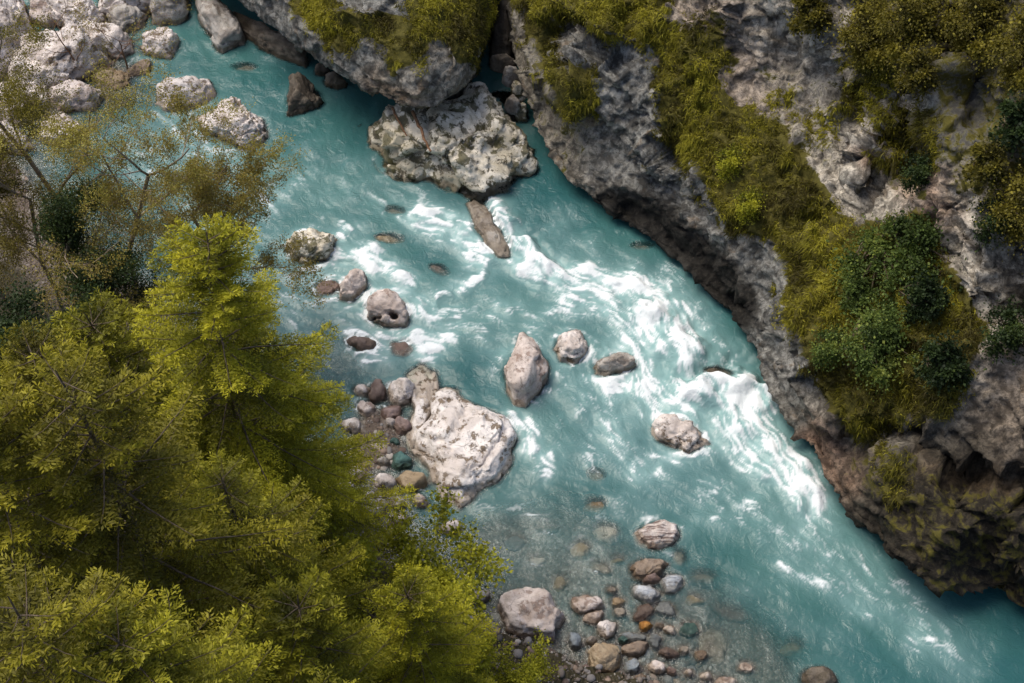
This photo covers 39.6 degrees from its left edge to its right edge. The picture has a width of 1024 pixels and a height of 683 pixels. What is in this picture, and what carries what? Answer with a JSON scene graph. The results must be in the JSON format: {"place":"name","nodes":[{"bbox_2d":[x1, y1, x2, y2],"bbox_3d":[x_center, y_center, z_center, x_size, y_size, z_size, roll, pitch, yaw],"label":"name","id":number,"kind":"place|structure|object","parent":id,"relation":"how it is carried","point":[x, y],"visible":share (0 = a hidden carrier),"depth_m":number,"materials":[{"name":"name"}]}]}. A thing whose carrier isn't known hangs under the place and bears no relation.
{"place":"outdoors","nodes":[
{"label":"outdoors","id":0,"kind":"place"},
{"bbox_2d":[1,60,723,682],"bbox_3d":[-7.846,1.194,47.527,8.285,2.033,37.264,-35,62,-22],"label":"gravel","id":1,"kind":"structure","parent":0,"point":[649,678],"depth_m":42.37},
{"bbox_2d":[238,0,495,108],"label":"overhang","id":2,"kind":"object","parent":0,"point":[366,68],"visible":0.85,"depth_m":50.82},
{"bbox_2d":[285,0,500,80],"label":"grass","id":3,"kind":"structure","parent":2,"relation":"on","point":[482,24],"depth_m":50.91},
{"bbox_2d":[0,0,838,682],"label":"ground","id":4,"kind":"structure","parent":0,"point":[752,642],"depth_m":44.15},
{"bbox_2d":[0,150,29,303],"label":"autumn tree","id":5,"kind":"object","parent":4,"relation":"on","point":[17,179],"visible":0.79,"depth_m":41.91,"materials":[{"name":"brown plant"}]},
{"bbox_2d":[0,0,34,80],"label":"boulder","id":6,"kind":"object","parent":4,"relation":"on","point":[6,16],"visible":0.36,"depth_m":56.35,"materials":[{"name":"white stone"}]},
{"bbox_2d":[0,0,111,83],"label":"twiggy bush","id":7,"kind":"object","parent":4,"relation":"on","point":[84,78],"visible":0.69,"depth_m":54.35,"materials":[{"name":"green plant"}]},
{"bbox_2d":[7,23,113,87],"bbox_3d":[-17.953,-11.030,56.303,4.293,2.852,3.709,0,55,0],"label":"boulder","id":8,"kind":"object","parent":4,"relation":"on","point":[68,64],"visible":0.48,"depth_m":55.43,"materials":[{"name":"white stone"}]},
{"bbox_2d":[44,0,107,30],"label":"boulder","id":9,"kind":"object","parent":4,"relation":"on","point":[56,7],"visible":0.43,"depth_m":57.11,"materials":[{"name":"white stone"}]},
{"bbox_2d":[48,79,104,117],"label":"boulder","id":10,"kind":"object","parent":4,"relation":"on","point":[80,104],"visible":0.68,"depth_m":54.86,"materials":[{"name":"stone"}]},
{"bbox_2d":[0,267,155,408],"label":"broadleaf tree","id":11,"kind":"object","parent":4,"relation":"on","point":[7,322],"visible":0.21,"depth_m":37.15,"materials":[{"name":"green plant"}]},
{"bbox_2d":[0,99,183,364],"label":"autumn tree","id":12,"kind":"object","parent":4,"relation":"on","point":[8,242],"visible":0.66,"depth_m":42.00,"materials":[{"name":"brown plant"}]},
{"bbox_2d":[0,3,185,301],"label":"autumn tree","id":13,"kind":"object","parent":4,"relation":"on","point":[25,108],"visible":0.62,"depth_m":43.35,"materials":[{"name":"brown plant"}]},
{"bbox_2d":[27,167,166,351],"bbox_3d":[-12.635,-0.566,42.742,4.133,9.459,5.102,35,62,22],"label":"broadleaf tree","id":14,"kind":"object","parent":4,"relation":"on","point":[57,223],"visible":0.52,"depth_m":40.97,"materials":[{"name":"green plant"}]},
{"bbox_2d":[0,317,202,576],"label":"spruce tree","id":15,"kind":"object","parent":4,"relation":"on","point":[23,368],"visible":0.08,"depth_m":30.09,"materials":[{"name":"green plant"}]},
{"bbox_2d":[84,21,139,63],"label":"boulder","id":16,"kind":"object","parent":4,"relation":"on","point":[130,50],"visible":0.62,"depth_m":56.48,"materials":[{"name":"white stone"}]},
{"bbox_2d":[0,550,244,682],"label":"spruce tree","id":17,"kind":"object","parent":4,"relation":"on","point":[46,651],"visible":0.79,"depth_m":19.71,"materials":[{"name":"green plant"}]},
{"bbox_2d":[97,0,151,24],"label":"boulder","id":18,"kind":"object","parent":4,"relation":"on","point":[141,5],"visible":0.41,"depth_m":57.81,"materials":[{"name":"white stone"}]},
{"bbox_2d":[106,3,146,38],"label":"boulder","id":19,"kind":"object","parent":4,"relation":"on","point":[117,18],"visible":0.77,"depth_m":57.40,"materials":[{"name":"grey stone"}]},
{"bbox_2d":[67,0,191,102],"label":"twiggy bush","id":20,"kind":"object","parent":4,"relation":"on","point":[133,40],"visible":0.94,"depth_m":54.27,"materials":[{"name":"green plant"}]},
{"bbox_2d":[0,43,268,339],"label":"autumn tree","id":21,"kind":"object","parent":4,"relation":"on","point":[66,145],"visible":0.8,"depth_m":40.58,"materials":[{"name":"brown plant"}]},
{"bbox_2d":[0,374,275,677],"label":"spruce tree","id":22,"kind":"object","parent":4,"relation":"on","point":[19,507],"visible":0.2,"depth_m":23.80,"materials":[{"name":"green plant"}]},
{"bbox_2d":[126,59,151,82],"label":"boulder","id":23,"kind":"object","parent":4,"relation":"on","point":[134,73],"visible":0.78,"depth_m":56.25,"materials":[{"name":"brown stone"}]},
{"bbox_2d":[50,286,254,548],"bbox_3d":[-9.288,3.213,37.511,6.332,13.687,5.987,11,56,7],"label":"spruce tree","id":24,"kind":"object","parent":4,"relation":"on","point":[127,349],"visible":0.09,"depth_m":32.58,"materials":[{"name":"green plant"}]},
{"bbox_2d":[0,338,349,682],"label":"spruce tree","id":25,"kind":"object","parent":4,"relation":"on","point":[174,529],"visible":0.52,"depth_m":24.86,"materials":[{"name":"green plant"}]},
{"bbox_2d":[22,96,332,310],"bbox_3d":[-10.465,-3.433,45.549,10.796,11.278,4.590,15,56,10],"label":"autumn tree","id":26,"kind":"object","parent":4,"relation":"on","point":[203,203],"visible":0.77,"depth_m":43.19,"materials":[{"name":"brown plant"}]},
{"bbox_2d":[53,582,359,682],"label":"spruce tree","id":27,"kind":"object","parent":4,"relation":"on","point":[152,655],"visible":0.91,"depth_m":21.34,"materials":[{"name":"green plant"}]},
{"bbox_2d":[118,210,418,625],"bbox_3d":[-6.861,2.876,36.316,8.594,18.165,8.575,-14,56,-10],"label":"spruce tree","id":28,"kind":"object","parent":4,"relation":"on","point":[238,385],"visible":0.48,"depth_m":32.75,"materials":[{"name":"green plant"}]},
{"bbox_2d":[172,448,385,680],"bbox_3d":[-5.507,6.471,33.631,6.373,14.151,6.253,6,55,4],"label":"spruce tree","id":29,"kind":"object","parent":4,"relation":"on","point":[248,500],"visible":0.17,"depth_m":29.58,"materials":[{"name":"green plant"}]},
{"bbox_2d":[203,292,376,545],"bbox_3d":[-7.103,2.611,40.243,4.989,11.406,5.277,27,59,18],"label":"spruce tree","id":30,"kind":"object","parent":4,"relation":"on","point":[345,465],"visible":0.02,"depth_m":41.32,"materials":[{"name":"green plant"}]},
{"bbox_2d":[236,564,402,682],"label":"spruce tree","id":31,"kind":"object","parent":4,"relation":"on","point":[306,607],"visible":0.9,"depth_m":27.50,"materials":[{"name":"green plant"}]},
{"bbox_2d":[341,417,360,435],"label":"stone","id":32,"kind":"object","parent":4,"relation":"on","point":[353,423],"visible":0.84,"depth_m":46.57,"materials":[{"name":"white stone"}]},
{"bbox_2d":[373,473,397,493],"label":"stone","id":33,"kind":"object","parent":4,"relation":"on","point":[385,480],"visible":0.81,"depth_m":45.29,"materials":[{"name":"white stone"}]},
{"bbox_2d":[387,377,414,408],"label":"stone","id":34,"kind":"object","parent":4,"relation":"on","point":[400,391],"visible":0.9,"depth_m":47.22,"materials":[{"name":"white stone"}]},
{"bbox_2d":[391,451,412,472],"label":"stone","id":35,"kind":"object","parent":4,"relation":"on","point":[402,462],"visible":0.98,"depth_m":45.86,"materials":[{"name":"green stone"}]},
{"bbox_2d":[395,470,426,493],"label":"stone","id":36,"kind":"object","parent":4,"relation":"on","point":[417,481],"visible":0.84,"depth_m":45.37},
{"bbox_2d":[323,482,512,682],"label":"leafy shrub","id":37,"kind":"object","parent":4,"relation":"on","point":[445,577],"visible":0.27,"depth_m":39.31,"materials":[{"name":"green plant"}]},
{"bbox_2d":[405,365,438,457],"bbox_3d":[-2.985,2.346,47.413,1.203,1.108,3.667,0,55,0],"label":"boulder","id":38,"kind":"object","parent":4,"relation":"on","point":[424,379],"visible":0.8,"depth_m":47.31,"materials":[{"name":"stone"}]},
{"bbox_2d":[357,560,505,682],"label":"spruce tree","id":39,"kind":"object","parent":4,"relation":"on","point":[412,604],"visible":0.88,"depth_m":33.03,"materials":[{"name":"green plant"}]},
{"bbox_2d":[367,81,537,206],"bbox_3d":[-2.614,-7.194,53.750,7.191,4.092,4.884,0,55,0],"label":"boulder","id":40,"kind":"object","parent":4,"relation":"on","point":[482,151],"visible":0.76,"depth_m":52.54,"materials":[{"name":"stone"}]},
{"bbox_2d":[412,387,516,511],"bbox_3d":[-1.918,3.508,46.571,4.047,2.007,3.816,31,61,20],"label":"boulder","id":41,"kind":"object","parent":4,"relation":"on","point":[464,446],"visible":0.92,"depth_m":45.83,"materials":[{"name":"stone"}]},
{"bbox_2d":[446,626,565,682],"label":"leafy shrub","id":42,"kind":"object","parent":4,"relation":"on","point":[532,671],"visible":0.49,"depth_m":39.05,"materials":[{"name":"green plant"}]},
{"bbox_2d":[497,587,564,642],"bbox_3d":[0.583,8.289,42.907,2.064,1.597,1.729,0,55,0],"label":"boulder","id":43,"kind":"object","parent":4,"relation":"on","point":[524,611],"visible":0.88,"depth_m":42.42,"materials":[{"name":"stone"}]},
{"bbox_2d":[570,543,589,560],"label":"stone","id":44,"kind":"object","parent":4,"relation":"on","point":[580,551],"visible":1,"depth_m":44.43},
{"bbox_2d":[569,595,605,615],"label":"stone","id":45,"kind":"object","parent":4,"relation":"on","point":[582,605],"visible":0.91,"depth_m":42.98,"materials":[{"name":"stone"}]},
{"bbox_2d":[587,642,621,672],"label":"stone","id":46,"kind":"object","parent":4,"relation":"on","point":[606,655],"visible":0.91,"depth_m":41.79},
{"bbox_2d":[592,526,619,544],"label":"stone","id":47,"kind":"object","parent":4,"relation":"on","point":[607,535],"visible":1,"depth_m":44.83,"materials":[{"name":"white stone"}]},
{"bbox_2d":[597,620,617,639],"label":"stone","id":48,"kind":"object","parent":4,"relation":"on","point":[606,629],"visible":1,"depth_m":42.55,"materials":[{"name":"white stone"}]},
{"bbox_2d":[621,640,648,657],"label":"stone","id":49,"kind":"object","parent":4,"relation":"on","point":[637,649],"visible":1,"depth_m":42.18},
{"bbox_2d":[632,603,653,623],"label":"stone","id":50,"kind":"object","parent":4,"relation":"on","point":[644,612],"visible":0.98,"depth_m":42.99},
{"bbox_2d":[631,585,660,604],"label":"stone","id":51,"kind":"object","parent":4,"relation":"on","point":[644,594],"visible":1,"depth_m":43.24,"materials":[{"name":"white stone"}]},
{"bbox_2d":[629,558,668,582],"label":"stone","id":52,"kind":"object","parent":4,"relation":"on","point":[640,570],"visible":0.94,"depth_m":43.73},
{"bbox_2d":[655,601,675,618],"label":"stone","id":53,"kind":"object","parent":4,"relation":"on","point":[665,610],"visible":1,"depth_m":43.09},
{"bbox_2d":[660,574,682,594],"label":"stone","id":54,"kind":"object","parent":4,"relation":"on","point":[670,584],"visible":1,"depth_m":43.44,"materials":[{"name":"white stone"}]},
{"bbox_2d":[687,573,713,588],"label":"stone","id":55,"kind":"object","parent":4,"relation":"on","point":[699,580],"visible":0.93,"depth_m":44.02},
{"bbox_2d":[698,628,727,665],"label":"stone","id":56,"kind":"object","parent":4,"relation":"on","point":[712,643],"visible":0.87,"depth_m":42.60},
{"bbox_2d":[711,608,747,623],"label":"stone","id":57,"kind":"object","parent":4,"relation":"on","point":[730,616],"visible":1,"depth_m":43.25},
{"bbox_2d":[24,0,1023,682],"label":"water","id":58,"kind":"structure","parent":0,"point":[778,542],"depth_m":48.27,"materials":[{"name":"liquid"}]},
{"bbox_2d":[29,0,56,28],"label":"boulder","id":59,"kind":"object","parent":58,"relation":"in","point":[40,6],"visible":0.52,"depth_m":57.53,"materials":[{"name":"stone"}]},
{"bbox_2d":[90,66,131,89],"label":"boulder","id":60,"kind":"object","parent":58,"relation":"in","point":[126,77],"visible":0.49,"depth_m":55.90,"materials":[{"name":"beige stone"}]},
{"bbox_2d":[140,26,179,60],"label":"boulder","id":61,"kind":"object","parent":58,"relation":"in","point":[166,48],"visible":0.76,"depth_m":56.63,"materials":[{"name":"white stone"}]},
{"bbox_2d":[150,0,190,26],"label":"boulder","id":62,"kind":"object","parent":58,"relation":"in","point":[170,8],"visible":0.76,"depth_m":57.54,"materials":[{"name":"grey stone"}]},
{"bbox_2d":[154,75,216,111],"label":"boulder","id":63,"kind":"object","parent":58,"relation":"in","point":[185,81],"visible":0.64,"depth_m":54.96,"materials":[{"name":"white stone"}]},
{"bbox_2d":[195,0,245,53],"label":"boulder","id":64,"kind":"object","parent":58,"relation":"in","point":[219,23],"visible":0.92,"depth_m":56.88,"materials":[{"name":"grey stone"}]},
{"bbox_2d":[195,96,268,151],"bbox_3d":[-10.661,-8.362,54.554,3.274,1.878,1.873,25,59,16],"label":"boulder","id":65,"kind":"object","parent":58,"relation":"in","point":[252,123],"visible":0.59,"depth_m":53.91,"materials":[{"name":"white stone"}]},
{"bbox_2d":[233,12,308,67],"bbox_3d":[-9.820,-12.142,57.194,4.703,1.565,1.063,31,60,20],"label":"boulder","id":66,"kind":"object","parent":58,"relation":"in","point":[262,36],"visible":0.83,"depth_m":56.67,"materials":[{"name":"stone"}]},
{"bbox_2d":[287,72,323,116],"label":"boulder","id":67,"kind":"object","parent":58,"relation":"in","point":[303,97],"visible":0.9,"depth_m":54.88,"materials":[{"name":"stone"}]},
{"bbox_2d":[285,227,337,265],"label":"boulder","id":68,"kind":"object","parent":58,"relation":"in","point":[321,245],"visible":0.73,"depth_m":50.61,"materials":[{"name":"stone"}]},
{"bbox_2d":[315,280,339,300],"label":"boulder","id":69,"kind":"object","parent":58,"relation":"in","point":[326,290],"visible":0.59,"depth_m":50.10,"materials":[{"name":"stone"}]},
{"bbox_2d":[324,71,346,89],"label":"boulder","id":70,"kind":"object","parent":58,"relation":"in","point":[334,80],"visible":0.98,"depth_m":55.57,"materials":[{"name":"stone"}]},
{"bbox_2d":[339,268,367,302],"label":"boulder","id":71,"kind":"object","parent":58,"relation":"in","point":[353,284],"visible":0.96,"depth_m":49.72,"materials":[{"name":"stone"}]},
{"bbox_2d":[346,336,375,351],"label":"boulder","id":72,"kind":"object","parent":58,"relation":"in","point":[356,343],"visible":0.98,"depth_m":48.61,"materials":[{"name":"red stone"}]},
{"bbox_2d":[368,379,387,404],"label":"stone","id":73,"kind":"object","parent":58,"relation":"in","point":[377,394],"visible":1,"depth_m":47.36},
{"bbox_2d":[366,288,409,328],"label":"boulder","id":74,"kind":"object","parent":58,"relation":"in","point":[386,308],"visible":0.96,"depth_m":48.96,"materials":[{"name":"stone"}]},
{"bbox_2d":[389,342,412,356],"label":"boulder","id":75,"kind":"object","parent":58,"relation":"in","point":[402,349],"visible":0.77,"depth_m":48.68,"materials":[{"name":"stone"}]},
{"bbox_2d":[466,200,510,258],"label":"boulder","id":76,"kind":"object","parent":58,"relation":"in","point":[487,230],"visible":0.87,"depth_m":51.49,"materials":[{"name":"brown stone"}]},
{"bbox_2d":[489,0,513,59],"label":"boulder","id":77,"kind":"object","parent":58,"relation":"in","point":[500,32],"visible":0.45,"depth_m":55.74,"materials":[{"name":"stone"}]},
{"bbox_2d":[514,101,526,121],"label":"stone","id":78,"kind":"object","parent":58,"relation":"in","point":[521,116],"visible":0.91,"depth_m":54.47,"materials":[{"name":"stone"}]},
{"bbox_2d":[504,94,520,114],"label":"stone","id":79,"kind":"object","parent":78,"relation":"on","point":[512,104],"visible":1,"depth_m":54.20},
{"bbox_2d":[504,332,549,407],"bbox_3d":[0.544,0.866,47.868,1.508,2.056,2.980,15,56,11],"label":"boulder","id":80,"kind":"object","parent":58,"relation":"in","point":[526,369],"visible":0.98,"depth_m":47.12,"materials":[{"name":"stone"}]},
{"bbox_2d":[553,329,586,363],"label":"boulder","id":81,"kind":"object","parent":58,"relation":"in","point":[571,346],"visible":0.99,"depth_m":48.20,"materials":[{"name":"white stone"}]},
{"bbox_2d":[593,352,635,376],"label":"boulder","id":82,"kind":"object","parent":58,"relation":"in","point":[617,363],"visible":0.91,"depth_m":47.88,"materials":[{"name":"grey stone"}]},
{"bbox_2d":[632,519,680,552],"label":"boulder","id":83,"kind":"object","parent":58,"relation":"in","point":[659,536],"visible":1,"depth_m":44.31,"materials":[{"name":"stone"}]},
{"bbox_2d":[651,414,710,453],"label":"boulder","id":84,"kind":"object","parent":58,"relation":"in","point":[672,431],"visible":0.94,"depth_m":46.29,"materials":[{"name":"white stone"}]},
{"bbox_2d":[801,666,837,682],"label":"boulder","id":85,"kind":"object","parent":58,"relation":"in","point":[820,674],"visible":1,"depth_m":41.62,"materials":[{"name":"stone"}]},
{"bbox_2d":[506,0,1023,606],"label":"cliff","id":86,"kind":"structure","parent":0,"point":[954,522],"depth_m":45.18,"materials":[{"name":"stone"}]},
{"bbox_2d":[489,53,516,72],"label":"stone","id":87,"kind":"object","parent":86,"relation":"on","point":[498,63],"visible":0.82,"depth_m":54.05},
{"bbox_2d":[502,65,520,87],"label":"stone","id":88,"kind":"object","parent":86,"relation":"on","point":[509,76],"visible":0.69,"depth_m":54.04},
{"bbox_2d":[710,140,755,185],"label":"bush","id":89,"kind":"object","parent":86,"relation":"on","point":[730,162],"visible":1,"depth_m":47.07,"materials":[{"name":"green plant"}]},
{"bbox_2d":[506,0,996,513],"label":"grass","id":90,"kind":"structure","parent":86,"relation":"on","point":[680,140],"depth_m":46.00,"materials":[{"name":"plant"}]},
{"bbox_2d":[730,185,776,227],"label":"bush","id":91,"kind":"object","parent":86,"relation":"on","point":[750,205],"visible":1,"depth_m":46.51,"materials":[{"name":"green plant"}]},
{"bbox_2d":[782,0,839,45],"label":"bush","id":92,"kind":"object","parent":86,"relation":"on","point":[807,18],"visible":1,"depth_m":44.93,"materials":[{"name":"green plant"}]},
{"bbox_2d":[798,321,849,373],"bbox_3d":[9.587,0.254,43.075,1.786,1.787,1.554,-14,56,-10],"label":"bush","id":93,"kind":"object","parent":86,"relation":"on","point":[820,352],"visible":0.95,"depth_m":42.83,"materials":[{"name":"green plant"}]},
{"bbox_2d":[834,267,883,317],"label":"bush","id":94,"kind":"object","parent":86,"relation":"on","point":[858,288],"visible":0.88,"depth_m":43.12,"materials":[{"name":"green plant"}]},
{"bbox_2d":[819,0,905,93],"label":"bush","id":95,"kind":"object","parent":86,"relation":"on","point":[862,44],"visible":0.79,"depth_m":43.63,"materials":[{"name":"green plant"}]},
{"bbox_2d":[822,293,920,410],"bbox_3d":[10.979,0.165,42.436,3.217,3.651,3.224,-35,62,-22],"label":"bush","id":96,"kind":"object","parent":86,"relation":"on","point":[883,330],"visible":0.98,"depth_m":41.83,"materials":[{"name":"green plant"}]},
{"bbox_2d":[822,202,986,328],"bbox_3d":[11.905,-2.021,43.438,4.701,5.242,4.571,-5,55,-3],"label":"bush","id":97,"kind":"object","parent":86,"relation":"on","point":[912,235],"visible":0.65,"depth_m":42.57,"materials":[{"name":"green plant"}]},
{"bbox_2d":[854,0,957,88],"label":"bush","id":98,"kind":"object","parent":86,"relation":"on","point":[911,17],"visible":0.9,"depth_m":42.29,"materials":[{"name":"green plant"}]},
{"bbox_2d":[893,147,937,198],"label":"bush","id":99,"kind":"object","parent":86,"relation":"attached to","point":[920,171],"visible":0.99,"depth_m":42.52,"materials":[{"name":"green plant"}]},
{"bbox_2d":[890,39,947,104],"bbox_3d":[11.956,-7.940,41.916,1.620,2.189,1.623,-9,56,-7],"label":"bush","id":100,"kind":"object","parent":86,"relation":"attached to","point":[919,67],"visible":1,"depth_m":41.62,"materials":[{"name":"green plant"}]},
{"bbox_2d":[893,265,954,327],"bbox_3d":[12.141,-1.308,41.901,1.804,2.432,1.800,33,61,21],"label":"bush","id":101,"kind":"object","parent":86,"relation":"on","point":[931,295],"visible":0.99,"depth_m":41.50,"materials":[{"name":"green plant"}]},
{"bbox_2d":[909,327,982,398],"bbox_3d":[12.432,0.620,40.907,1.980,2.676,1.984,-9,56,-7],"label":"bush","id":102,"kind":"object","parent":86,"relation":"on","point":[940,366],"visible":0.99,"depth_m":40.49,"materials":[{"name":"green plant"}]},
{"bbox_2d":[921,0,1012,90],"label":"bush","id":103,"kind":"object","parent":86,"relation":"on","point":[965,19],"visible":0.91,"depth_m":41.51,"materials":[{"name":"green plant"}]},
{"bbox_2d":[959,189,1016,251],"bbox_3d":[13.698,-3.399,40.470,1.985,1.986,1.726,-24,58,-16],"label":"bush","id":104,"kind":"object","parent":86,"relation":"on","point":[985,232],"visible":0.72,"depth_m":40.27,"materials":[{"name":"green plant"}]},
{"bbox_2d":[961,130,1020,198],"bbox_3d":[13.301,-4.958,39.724,1.620,2.189,1.623,-5,55,-3],"label":"bush","id":105,"kind":"object","parent":86,"relation":"on","point":[985,165],"visible":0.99,"depth_m":39.42,"materials":[{"name":"green plant"}]},
{"bbox_2d":[966,161,1023,274],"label":"bush","id":106,"kind":"object","parent":86,"relation":"on","point":[1015,187],"visible":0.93,"depth_m":39.53,"materials":[{"name":"green plant"}]},
{"bbox_2d":[968,4,1023,120],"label":"bush","id":107,"kind":"object","parent":86,"relation":"on","point":[1010,48],"visible":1,"depth_m":39.90,"materials":[{"name":"green plant"}]},
{"bbox_2d":[970,294,1023,369],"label":"bush","id":108,"kind":"object","parent":86,"relation":"on","point":[1010,335],"visible":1,"depth_m":40.07,"materials":[{"name":"green plant"}]},
{"bbox_2d":[984,88,1023,167],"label":"bush","id":109,"kind":"object","parent":86,"relation":"on","point":[1013,117],"visible":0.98,"depth_m":39.37,"materials":[{"name":"green plant"}]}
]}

